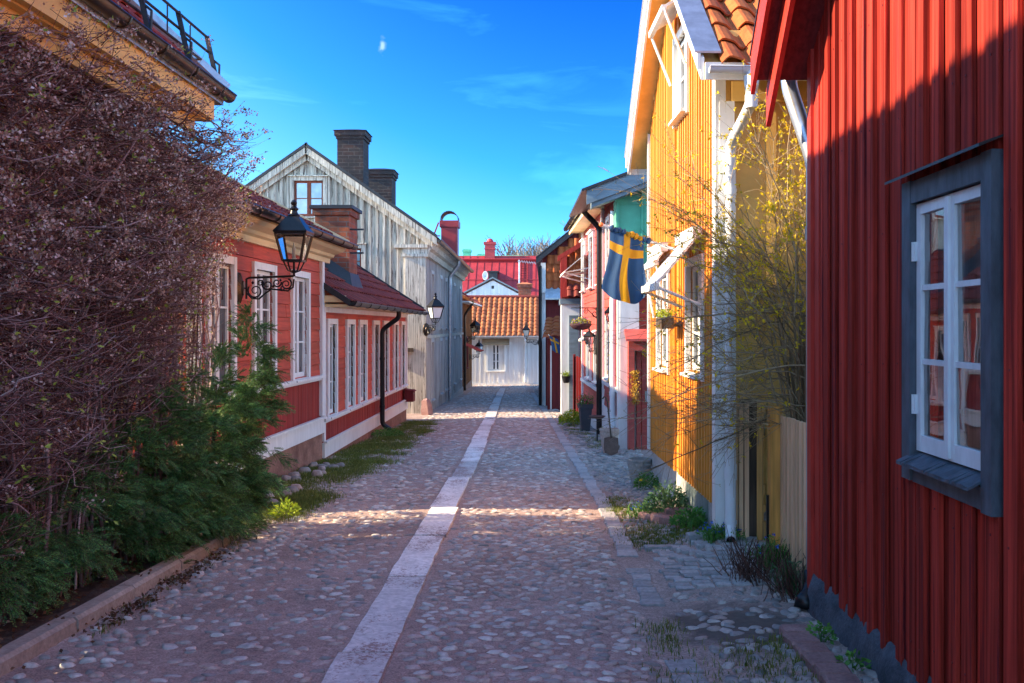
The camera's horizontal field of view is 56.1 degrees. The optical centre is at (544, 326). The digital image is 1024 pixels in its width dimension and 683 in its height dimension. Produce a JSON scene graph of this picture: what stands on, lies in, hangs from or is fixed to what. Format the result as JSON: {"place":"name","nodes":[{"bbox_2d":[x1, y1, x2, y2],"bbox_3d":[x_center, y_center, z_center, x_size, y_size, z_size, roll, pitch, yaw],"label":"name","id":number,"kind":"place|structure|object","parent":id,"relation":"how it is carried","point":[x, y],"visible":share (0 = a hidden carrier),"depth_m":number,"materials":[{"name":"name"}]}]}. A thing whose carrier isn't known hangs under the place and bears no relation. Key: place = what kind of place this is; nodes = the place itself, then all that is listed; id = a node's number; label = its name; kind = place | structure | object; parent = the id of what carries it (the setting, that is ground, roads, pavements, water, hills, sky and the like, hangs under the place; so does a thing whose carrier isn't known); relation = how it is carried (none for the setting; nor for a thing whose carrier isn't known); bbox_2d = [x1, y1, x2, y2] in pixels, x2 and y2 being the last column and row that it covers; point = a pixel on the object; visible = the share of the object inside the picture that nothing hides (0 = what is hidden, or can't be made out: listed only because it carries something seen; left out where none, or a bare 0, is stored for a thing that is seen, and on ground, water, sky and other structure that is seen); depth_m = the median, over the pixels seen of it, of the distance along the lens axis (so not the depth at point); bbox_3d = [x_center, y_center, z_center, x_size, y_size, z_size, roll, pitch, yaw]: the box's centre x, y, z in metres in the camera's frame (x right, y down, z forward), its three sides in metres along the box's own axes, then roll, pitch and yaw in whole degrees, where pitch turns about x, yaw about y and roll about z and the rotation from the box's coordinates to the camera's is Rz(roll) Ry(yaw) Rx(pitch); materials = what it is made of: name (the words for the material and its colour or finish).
{"place":"outdoors","nodes":[
{"label":"outdoors","id":0,"kind":"place"},
{"bbox_2d":[235,419,443,526],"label":"grass","id":1,"kind":"structure","parent":0,"point":[304,499],"depth_m":13.39,"materials":[{"name":"green plant"}]},
{"bbox_2d":[135,0,641,254],"label":"sky","id":2,"kind":"structure","parent":0,"point":[497,115],"materials":[{"name":"blue"}]},
{"bbox_2d":[321,388,504,682],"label":"path","id":3,"kind":"structure","parent":0,"point":[365,655],"depth_m":6.28,"materials":[{"name":"stone"}]},
{"bbox_2d":[0,384,878,682],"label":"road","id":4,"kind":"structure","parent":0,"point":[540,572],"depth_m":6.27,"materials":[{"name":"stone"}]},
{"bbox_2d":[0,531,202,646],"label":"soil","id":5,"kind":"structure","parent":4,"relation":"on","point":[94,589],"depth_m":5.93,"materials":[{"name":"brown soil"}]},
{"bbox_2d":[0,533,256,669],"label":"dry leaves","id":6,"kind":"object","parent":5,"relation":"on","point":[136,602],"visible":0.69,"depth_m":6.06,"materials":[{"name":"brown plant"}]},
{"bbox_2d":[0,0,272,625],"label":"climbing shrub","id":7,"kind":"object","parent":5,"relation":"on","point":[161,262],"visible":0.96,"depth_m":6.02,"materials":[{"name":"brown plant"}]},
{"bbox_2d":[206,462,344,513],"bbox_3d":[-3.033,1.887,11.318,0.562,0.258,4.453,0,0,0],"label":"rubble","id":8,"kind":"object","parent":4,"relation":"on","point":[290,476],"visible":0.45,"depth_m":12.24,"materials":[{"name":"stone"}]},
{"bbox_2d":[267,497,301,517],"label":"plant","id":9,"kind":"object","parent":4,"relation":"on","point":[296,507],"visible":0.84,"depth_m":9.29,"materials":[{"name":"green plant"}]},
{"bbox_2d":[371,427,404,437],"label":"plant","id":10,"kind":"object","parent":4,"relation":"on","point":[389,433],"visible":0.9,"depth_m":18.55,"materials":[{"name":"green plant"}]},
{"bbox_2d":[92,422,819,682],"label":"grass","id":11,"kind":"structure","parent":4,"relation":"on","point":[656,541],"depth_m":5.55,"materials":[{"name":"green plant"}]},
{"bbox_2d":[668,504,707,530],"bbox_3d":[1.274,1.647,8.256,0.417,0.242,0.428,0,0,0],"label":"plant","id":12,"kind":"object","parent":11,"relation":"on","point":[692,519],"visible":0.89,"depth_m":8.20,"materials":[{"name":"green plant"}]},
{"bbox_2d":[558,409,579,424],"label":"plant","id":13,"kind":"object","parent":4,"relation":"on","point":[575,419],"visible":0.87,"depth_m":21.50,"materials":[{"name":"green plant"}]},
{"bbox_2d":[577,403,592,430],"bbox_3d":[0.860,1.893,20.000,0.300,0.570,0.300,0,0,-6],"label":"planter","id":14,"kind":"object","parent":4,"relation":"on","point":[585,413],"visible":0.96,"depth_m":19.89,"materials":[{"name":"stone"}]},
{"bbox_2d":[573,391,594,406],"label":"flowers","id":15,"kind":"object","parent":14,"relation":"in","point":[583,399],"visible":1,"depth_m":19.97,"materials":[{"name":"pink plant"}]},
{"bbox_2d":[589,415,604,440],"bbox_3d":[0.970,1.864,17.500,0.310,0.475,0.305,0,0,0],"label":"bird bath","id":16,"kind":"object","parent":4,"relation":"on","point":[597,416],"visible":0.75,"depth_m":17.49,"materials":[{"name":"grey stone"}]},
{"bbox_2d":[599,428,619,453],"bbox_3d":[1.050,1.841,15.400,0.325,0.410,0.325,0,0,0],"label":"plant pot","id":17,"kind":"object","parent":4,"relation":"on","point":[604,432],"visible":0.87,"depth_m":15.30,"materials":[{"name":"ceramic"}]},
{"bbox_2d":[602,396,618,455],"bbox_3d":[1.050,1.567,15.185,0.259,0.921,0.214,0,0,0],"label":"spade","id":18,"kind":"object","parent":4,"relation":"on","point":[611,447],"visible":0.96,"depth_m":15.12,"materials":[{"name":"metal"}]},
{"bbox_2d":[627,457,651,485],"bbox_3d":[1.140,1.740,11.450,0.305,0.335,0.305,0,0,0],"label":"plant pot","id":19,"kind":"object","parent":4,"relation":"on","point":[636,464],"visible":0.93,"depth_m":11.35,"materials":[{"name":"grey ceramic"}]},
{"bbox_2d":[633,470,658,490],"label":"plant","id":20,"kind":"object","parent":4,"relation":"on","point":[649,479],"visible":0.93,"depth_m":10.88,"materials":[{"name":"green plant"}]},
{"bbox_2d":[619,500,675,520],"bbox_3d":[1.012,1.742,9.246,0.560,0.217,0.435,0,0,0],"label":"plant","id":21,"kind":"object","parent":4,"relation":"on","point":[640,509],"visible":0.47,"depth_m":9.23,"materials":[{"name":"green plant"}]},
{"bbox_2d":[636,479,688,513],"bbox_3d":[1.159,1.644,9.104,0.708,0.398,0.500,0,0,44],"label":"plant","id":22,"kind":"object","parent":4,"relation":"on","point":[679,502],"visible":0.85,"depth_m":9.05,"materials":[{"name":"green plant"}]},
{"bbox_2d":[695,519,745,543],"bbox_3d":[1.407,1.629,7.616,0.430,0.188,0.403,0,0,0],"label":"plant","id":23,"kind":"object","parent":4,"relation":"on","point":[713,533],"visible":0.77,"depth_m":7.57,"materials":[{"name":"green plant"}]},
{"bbox_2d":[704,526,805,602],"bbox_3d":[1.506,1.612,6.588,0.719,0.336,1.210,0,0,-13],"label":"pruned shrub","id":24,"kind":"object","parent":4,"relation":"on","point":[748,571],"visible":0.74,"depth_m":6.56,"materials":[{"name":"plant"}]},
{"bbox_2d":[745,533,798,572],"bbox_3d":[1.687,1.633,6.919,0.466,0.261,0.505,0,0,0],"label":"plant","id":25,"kind":"object","parent":4,"relation":"on","point":[772,548],"visible":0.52,"depth_m":6.94,"materials":[{"name":"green plant"}]},
{"bbox_2d":[764,553,805,596],"bbox_3d":[1.612,1.633,6.324,0.455,0.270,0.407,0,0,19],"label":"plant","id":26,"kind":"object","parent":4,"relation":"on","point":[793,583],"visible":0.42,"depth_m":6.32,"materials":[{"name":"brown plant"}]},
{"bbox_2d":[805,620,837,644],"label":"plant","id":27,"kind":"object","parent":4,"relation":"on","point":[824,628],"visible":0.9,"depth_m":5.24,"materials":[{"name":"green plant"}]},
{"bbox_2d":[834,649,870,671],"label":"plant","id":28,"kind":"object","parent":4,"relation":"on","point":[849,654],"visible":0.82,"depth_m":4.75,"materials":[{"name":"green plant"}]},
{"bbox_3d":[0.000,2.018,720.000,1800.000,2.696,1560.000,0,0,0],"label":"ground","id":29,"kind":"structure","parent":0,"visible":0},
{"bbox_2d":[0,0,236,570],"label":"yellow house","id":30,"kind":"structure","parent":29,"relation":"on","point":[155,27],"depth_m":6.47,"materials":[{"name":"orange wood"}]},
{"bbox_2d":[0,530,245,676],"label":"kerb","id":31,"kind":"structure","parent":29,"relation":"on","point":[23,649],"depth_m":5.63,"materials":[{"name":"beige stone"}]},
{"bbox_2d":[0,298,299,626],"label":"yew hedge","id":32,"kind":"object","parent":29,"relation":"on","point":[190,495],"visible":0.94,"depth_m":7.14,"materials":[{"name":"green plant"}]},
{"bbox_2d":[133,136,358,481],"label":"red house","id":33,"kind":"structure","parent":29,"relation":"on","point":[296,313],"depth_m":12.52,"materials":[{"name":"red wood"}]},
{"bbox_2d":[202,253,236,398],"bbox_3d":[-3.422,0.006,10.159,0.155,1.542,0.850,0,0,1],"label":"window","id":34,"kind":"structure","parent":33,"relation":"in","point":[223,334],"depth_m":10.40,"materials":[{"name":"white paint"}]},
{"bbox_2d":[249,261,278,390],"bbox_3d":[-3.391,0.006,11.624,0.155,1.542,0.880,0,0,1],"label":"window","id":35,"kind":"structure","parent":33,"relation":"in","point":[261,307],"depth_m":11.76,"materials":[{"name":"white paint"}]},
{"bbox_2d":[237,200,314,304],"bbox_3d":[-3.012,-0.832,10.700,0.816,1.171,0.372,0,0,0],"label":"wall lamp","id":36,"kind":"object","parent":33,"relation":"attached to","point":[292,224],"visible":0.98,"depth_m":10.68,"materials":[{"name":"black metal"}]},
{"bbox_2d":[288,269,312,384],"bbox_3d":[-3.358,0.006,13.214,0.155,1.542,0.880,0,0,1],"label":"window","id":37,"kind":"structure","parent":33,"relation":"in","point":[297,294],"depth_m":13.39,"materials":[{"name":"white paint"}]},
{"bbox_2d":[246,129,473,413],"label":"grey house","id":38,"kind":"structure","parent":29,"relation":"on","point":[410,257],"depth_m":26.30,"materials":[{"name":"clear wood"}]},
{"bbox_2d":[288,175,327,217],"bbox_3d":[-6.450,-3.533,26.273,1.080,1.214,0.175,0,0,0],"label":"window","id":39,"kind":"structure","parent":38,"relation":"in","point":[307,192],"depth_m":26.32,"materials":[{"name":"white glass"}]},
{"bbox_2d":[357,243,366,268],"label":"window","id":40,"kind":"structure","parent":38,"relation":"in","point":[361,258],"depth_m":26.24,"materials":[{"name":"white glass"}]},
{"bbox_2d":[429,269,434,330],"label":"window","id":41,"kind":"structure","parent":38,"relation":"in","point":[431,273],"depth_m":27.35,"materials":[{"name":"grey glass"}]},
{"bbox_2d":[429,338,435,402],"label":"window","id":42,"kind":"structure","parent":38,"relation":"in","point":[432,340],"depth_m":27.45,"materials":[{"name":"grey glass"}]},
{"bbox_2d":[423,293,444,335],"bbox_3d":[-3.016,-0.322,25.847,0.372,1.171,0.816,0,0,-30],"label":"wall lamp","id":43,"kind":"object","parent":38,"relation":"attached to","point":[435,306],"visible":1,"depth_m":25.59,"materials":[{"name":"black metal"}]},
{"bbox_2d":[438,275,443,329],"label":"window","id":44,"kind":"structure","parent":38,"relation":"in","point":[440,278],"depth_m":30.06,"materials":[{"name":"grey glass"}]},
{"bbox_2d":[438,337,443,396],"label":"window","id":45,"kind":"structure","parent":38,"relation":"in","point":[440,340],"depth_m":30.06,"materials":[{"name":"grey glass"}]},
{"bbox_2d":[444,278,447,329],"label":"window","id":46,"kind":"structure","parent":38,"relation":"in","point":[445,279],"depth_m":32.02,"materials":[{"name":"glass"}]},
{"bbox_2d":[444,337,448,392],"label":"window","id":47,"kind":"structure","parent":38,"relation":"in","point":[445,338],"depth_m":31.81,"materials":[{"name":"glass"}]},
{"bbox_2d":[453,282,455,329],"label":"window","id":48,"kind":"structure","parent":38,"relation":"in","point":[454,284],"depth_m":36.15,"materials":[{"name":"glass"}]},
{"bbox_2d":[453,336,456,385],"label":"window","id":49,"kind":"structure","parent":38,"relation":"in","point":[454,337],"depth_m":36.15,"materials":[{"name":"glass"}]},
{"bbox_2d":[459,286,462,328],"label":"window","id":50,"kind":"structure","parent":38,"relation":"in","point":[460,288],"depth_m":39.10,"materials":[{"name":"glass"}]},
{"bbox_2d":[459,335,462,381],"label":"window","id":51,"kind":"structure","parent":38,"relation":"in","point":[460,336],"depth_m":39.10,"materials":[{"name":"glass"}]},
{"bbox_2d":[309,205,428,458],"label":"red house","id":52,"kind":"structure","parent":29,"relation":"on","point":[366,346],"depth_m":17.17,"materials":[{"name":"red wood"}]},
{"bbox_2d":[326,319,340,420],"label":"window","id":53,"kind":"structure","parent":52,"relation":"in","point":[329,322],"depth_m":15.23,"materials":[{"name":"white paint"}]},
{"bbox_2d":[344,319,357,410],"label":"window","id":54,"kind":"structure","parent":52,"relation":"in","point":[348,338],"depth_m":16.71,"materials":[{"name":"white paint"}]},
{"bbox_2d":[357,320,369,405],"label":"window","id":55,"kind":"structure","parent":52,"relation":"in","point":[364,322],"depth_m":17.82,"materials":[{"name":"white paint"}]},
{"bbox_2d":[371,320,379,399],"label":"window","id":56,"kind":"structure","parent":52,"relation":"in","point":[375,323],"depth_m":19.20,"materials":[{"name":"white paint"}]},
{"bbox_2d":[382,321,391,394],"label":"window","id":57,"kind":"structure","parent":52,"relation":"in","point":[387,336],"depth_m":20.44,"materials":[{"name":"white paint"}]},
{"bbox_2d":[392,321,400,390],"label":"window","id":58,"kind":"structure","parent":52,"relation":"in","point":[394,342],"depth_m":21.76,"materials":[{"name":"white paint"}]},
{"bbox_2d":[400,321,407,387],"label":"window","id":59,"kind":"structure","parent":52,"relation":"in","point":[402,323],"depth_m":22.84,"materials":[{"name":"white paint"}]},
{"bbox_2d":[404,388,415,401],"bbox_3d":[-3.190,1.630,22.880,0.240,0.300,0.400,0,0,0],"label":"letter box","id":60,"kind":"object","parent":52,"relation":"attached to","point":[409,395],"visible":0.98,"depth_m":22.70,"materials":[{"name":"red metal"}]},
{"bbox_2d":[421,398,432,414],"bbox_3d":[-3.116,2.159,25.600,0.334,0.491,0.259,0,0,0],"label":"bollard","id":61,"kind":"object","parent":29,"relation":"on","point":[426,407],"visible":0.87,"depth_m":25.52,"materials":[{"name":"pink stone"}]},
{"bbox_2d":[462,292,483,390],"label":"brown house","id":62,"kind":"structure","parent":29,"relation":"on","point":[467,305],"depth_m":45.22,"materials":[{"name":"white wood"}]},
{"bbox_2d":[463,337,463,371],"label":"window","id":63,"kind":"structure","parent":62,"relation":"in","point":[463,337],"depth_m":43.79,"materials":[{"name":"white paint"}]},
{"bbox_2d":[466,317,480,341],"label":"wall lamp","id":64,"kind":"object","parent":62,"relation":"attached to","point":[475,325],"visible":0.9,"depth_m":43.80,"materials":[{"name":"black metal"}]},
{"bbox_2d":[469,341,482,359],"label":"wall lamp","id":65,"kind":"object","parent":62,"relation":"attached to","point":[479,345],"visible":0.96,"depth_m":47.72,"materials":[{"name":"black metal"}]},
{"bbox_2d":[464,277,517,294],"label":"white house","id":66,"kind":"structure","parent":29,"relation":"on","point":[492,286],"depth_m":62.00,"materials":[{"name":"wood"}]},
{"bbox_2d":[459,249,527,255],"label":"green roofed house","id":67,"kind":"structure","parent":29,"relation":"on","point":[467,252],"depth_m":96.80,"materials":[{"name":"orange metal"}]},
{"bbox_2d":[459,239,538,294],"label":"red roofed house","id":68,"kind":"structure","parent":29,"relation":"on","point":[504,269],"depth_m":77.75,"materials":[{"name":"red metal"}]},
{"bbox_2d":[482,271,487,280],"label":"satellite dish","id":69,"kind":"object","parent":68,"relation":"attached to","point":[485,275],"visible":0.95,"depth_m":74.04,"materials":[{"name":"white paint"}]},
{"bbox_2d":[464,282,538,385],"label":"white house","id":70,"kind":"structure","parent":29,"relation":"on","point":[509,355],"depth_m":52.00,"materials":[{"name":"paint"}]},
{"bbox_2d":[486,345,505,371],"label":"window","id":71,"kind":"structure","parent":70,"relation":"in","point":[495,354],"depth_m":52.02,"materials":[{"name":"white paint"}]},
{"bbox_2d":[517,260,535,282],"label":"tv antenna","id":72,"kind":"object","parent":70,"relation":"on","point":[519,261],"visible":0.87,"depth_m":57.97,"materials":[{"name":"white metal"}]},
{"bbox_2d":[485,235,540,255],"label":"bare tree","id":73,"kind":"object","parent":29,"relation":"on","point":[512,250],"visible":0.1,"depth_m":107.14,"materials":[{"name":"plant"}]},
{"bbox_2d":[505,233,559,255],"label":"bare tree","id":74,"kind":"object","parent":29,"relation":"on","point":[542,247],"visible":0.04,"depth_m":99.66,"materials":[{"name":"plant"}]},
{"bbox_2d":[536,231,580,409],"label":"house","id":75,"kind":"structure","parent":29,"relation":"on","point":[548,265],"depth_m":29.87,"materials":[{"name":"wood"}]},
{"bbox_2d":[522,322,538,345],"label":"wall lamp","id":76,"kind":"object","parent":75,"relation":"attached to","point":[526,330],"visible":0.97,"depth_m":43.89,"materials":[{"name":"black metal"}]},
{"bbox_2d":[558,238,580,414],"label":"white house","id":77,"kind":"structure","parent":29,"relation":"on","point":[570,295],"depth_m":25.36,"materials":[{"name":"paint"}]},
{"bbox_2d":[548,334,559,353],"bbox_3d":[0.375,0.504,27.246,0.278,0.589,0.671,0,0,25],"label":"flag","id":78,"kind":"object","parent":77,"relation":"attached to","point":[555,345],"visible":0.94,"depth_m":27.12,"materials":[{"name":"blue fabric"}]},
{"bbox_2d":[560,371,571,382],"bbox_3d":[0.572,1.317,25.237,0.286,0.326,0.271,0,0,-20],"label":"plant pot","id":79,"kind":"object","parent":77,"relation":"attached to","point":[566,379],"visible":1,"depth_m":25.18,"materials":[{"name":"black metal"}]},
{"bbox_2d":[573,354,580,414],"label":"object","id":80,"kind":"object","parent":29,"relation":"on","point":[575,377],"visible":0.56,"depth_m":24.22,"materials":[{"name":"red wood"}]},
{"bbox_2d":[560,202,610,433],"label":"red house","id":81,"kind":"structure","parent":29,"relation":"on","point":[587,226],"depth_m":21.27,"materials":[{"name":"red wood"}]},
{"bbox_2d":[579,238,586,293],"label":"window","id":82,"kind":"structure","parent":81,"relation":"in","point":[583,241],"depth_m":23.08,"materials":[{"name":"white paint"}]},
{"bbox_2d":[571,307,595,317],"bbox_3d":[0.863,-0.232,19.400,0.626,0.316,0.022,0,0,0],"label":"wall bracket","id":83,"kind":"object","parent":81,"relation":"attached to","point":[587,310],"depth_m":19.39,"materials":[{"name":"black metal"}]},
{"bbox_2d":[570,308,591,329],"bbox_3d":[0.742,-0.155,19.400,0.454,0.450,0.336,0,0,0],"label":"hanging basket","id":84,"kind":"object","parent":83,"relation":"hanging from","point":[578,323],"visible":1,"depth_m":19.30,"materials":[{"name":"wicker"}]},
{"bbox_2d":[584,332,591,380],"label":"window","id":85,"kind":"structure","parent":81,"relation":"in","point":[588,376],"depth_m":21.68,"materials":[{"name":"white paint"}]},
{"bbox_2d":[583,328,595,354],"bbox_3d":[1.008,0.311,20.126,0.193,0.609,0.424,0,0,35],"label":"wall lamp","id":86,"kind":"object","parent":81,"relation":"attached to","point":[589,333],"visible":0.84,"depth_m":20.02,"materials":[{"name":"black metal"}]},
{"bbox_2d":[586,229,594,290],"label":"window","id":87,"kind":"structure","parent":81,"relation":"in","point":[591,233],"depth_m":21.36,"materials":[{"name":"white paint"}]},
{"bbox_2d":[591,333,595,383],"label":"window","id":88,"kind":"structure","parent":81,"relation":"in","point":[594,343],"depth_m":20.71,"materials":[{"name":"white paint"}]},
{"bbox_2d":[569,171,648,449],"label":"red house","id":89,"kind":"structure","parent":29,"relation":"on","point":[628,213],"depth_m":16.15,"materials":[{"name":"wood"}]},
{"bbox_2d":[602,314,609,381],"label":"window","id":90,"kind":"structure","parent":89,"relation":"in","point":[605,378],"depth_m":18.40,"materials":[{"name":"white paint"}]},
{"bbox_2d":[605,306,609,323],"bbox_3d":[1.246,-0.141,17.387,0.205,0.644,0.449,0,0,18],"label":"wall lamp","id":91,"kind":"object","parent":89,"relation":"attached to","point":[607,311],"visible":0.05,"depth_m":17.23,"materials":[{"name":"black metal"}]},
{"bbox_2d":[605,214,609,269],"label":"window","id":92,"kind":"structure","parent":89,"relation":"in","point":[607,220],"depth_m":18.35,"materials":[{"name":"white paint"}]},
{"bbox_2d":[604,320,616,427],"bbox_3d":[1.246,0.774,17.108,0.291,2.728,1.085,0,0,-2],"label":"climbing rose","id":93,"kind":"object","parent":89,"relation":"attached to","point":[609,365],"visible":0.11,"depth_m":17.33,"materials":[{"name":"green plant"}]},
{"bbox_2d":[626,370,640,404],"bbox_3d":[1.482,1.006,15.850,0.255,0.600,0.224,0,0,0],"label":"dried wreath","id":94,"kind":"object","parent":89,"relation":"attached to","point":[635,382],"visible":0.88,"depth_m":15.85,"materials":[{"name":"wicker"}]},
{"bbox_2d":[642,351,648,449],"bbox_3d":[2.133,1.245,16.078,0.985,1.670,0.045,0,0,0],"label":"door","id":95,"kind":"structure","parent":89,"relation":"in","point":[644,359],"depth_m":16.06,"materials":[{"name":"red wood"}]},
{"bbox_2d":[588,61,806,497],"bbox_3d":[1.479,-0.203,6.848,2.366,3.933,1.685,0,0,0],"label":"forsythia","id":96,"kind":"object","parent":29,"relation":"on","point":[797,398],"visible":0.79,"depth_m":7.15,"materials":[{"name":"yellow plant"}]},
{"bbox_2d":[624,0,806,541],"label":"yellow house","id":97,"kind":"structure","parent":29,"relation":"on","point":[691,55],"depth_m":8.14,"materials":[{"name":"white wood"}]},
{"bbox_2d":[599,222,688,303],"bbox_3d":[0.944,-0.588,8.889,0.875,0.757,0.100,0,0,0],"label":"flag","id":98,"kind":"object","parent":97,"relation":"attached to","point":[624,270],"visible":0.98,"depth_m":8.88,"materials":[{"name":"blue fabric"}]},
{"bbox_2d":[652,272,669,374],"bbox_3d":[1.288,-0.064,10.315,0.150,1.123,0.800,0,0,-2],"label":"window","id":99,"kind":"structure","parent":97,"relation":"in","point":[666,280],"depth_m":10.56,"materials":[{"name":"white paint"}]},
{"bbox_2d":[653,309,681,328],"bbox_3d":[1.214,-0.081,9.380,0.253,0.202,0.534,0,0,0],"label":"flower box","id":100,"kind":"object","parent":97,"relation":"attached to","point":[660,316],"visible":0.8,"depth_m":9.20,"materials":[{"name":"yellow plant"}]},
{"bbox_2d":[668,25,688,128],"bbox_3d":[1.326,-2.429,9.236,0.150,0.892,0.770,0,0,-2],"label":"window","id":101,"kind":"structure","parent":97,"relation":"in","point":[680,71],"depth_m":9.50,"materials":[{"name":"white paint"}]},
{"bbox_2d":[680,253,703,381],"bbox_3d":[1.350,-0.079,8.556,0.150,1.093,0.805,0,0,-2],"label":"window","id":102,"kind":"structure","parent":97,"relation":"in","point":[696,279],"depth_m":8.84,"materials":[{"name":"white paint"}]},
{"bbox_2d":[736,399,765,539],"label":"gate","id":103,"kind":"structure","parent":29,"relation":"on","point":[752,505],"depth_m":7.62,"materials":[{"name":"grey wood"}]},
{"bbox_2d":[766,406,805,572],"bbox_3d":[1.760,1.205,6.586,0.190,1.210,1.427,0,0,0],"label":"fence","id":104,"kind":"object","parent":29,"relation":"on","point":[786,486],"visible":0.46,"depth_m":6.95,"materials":[{"name":"beige wood"}]},
{"bbox_2d":[749,0,1023,682],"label":"red house","id":105,"kind":"structure","parent":29,"relation":"on","point":[908,126],"depth_m":4.28,"materials":[{"name":"wood"}]},
{"bbox_2d":[884,134,1003,516],"bbox_3d":[1.674,-0.005,3.917,0.228,1.390,0.955,0,0,0],"label":"window","id":106,"kind":"structure","parent":105,"relation":"in","point":[965,462],"depth_m":3.88,"materials":[{"name":"wood"}]}
]}

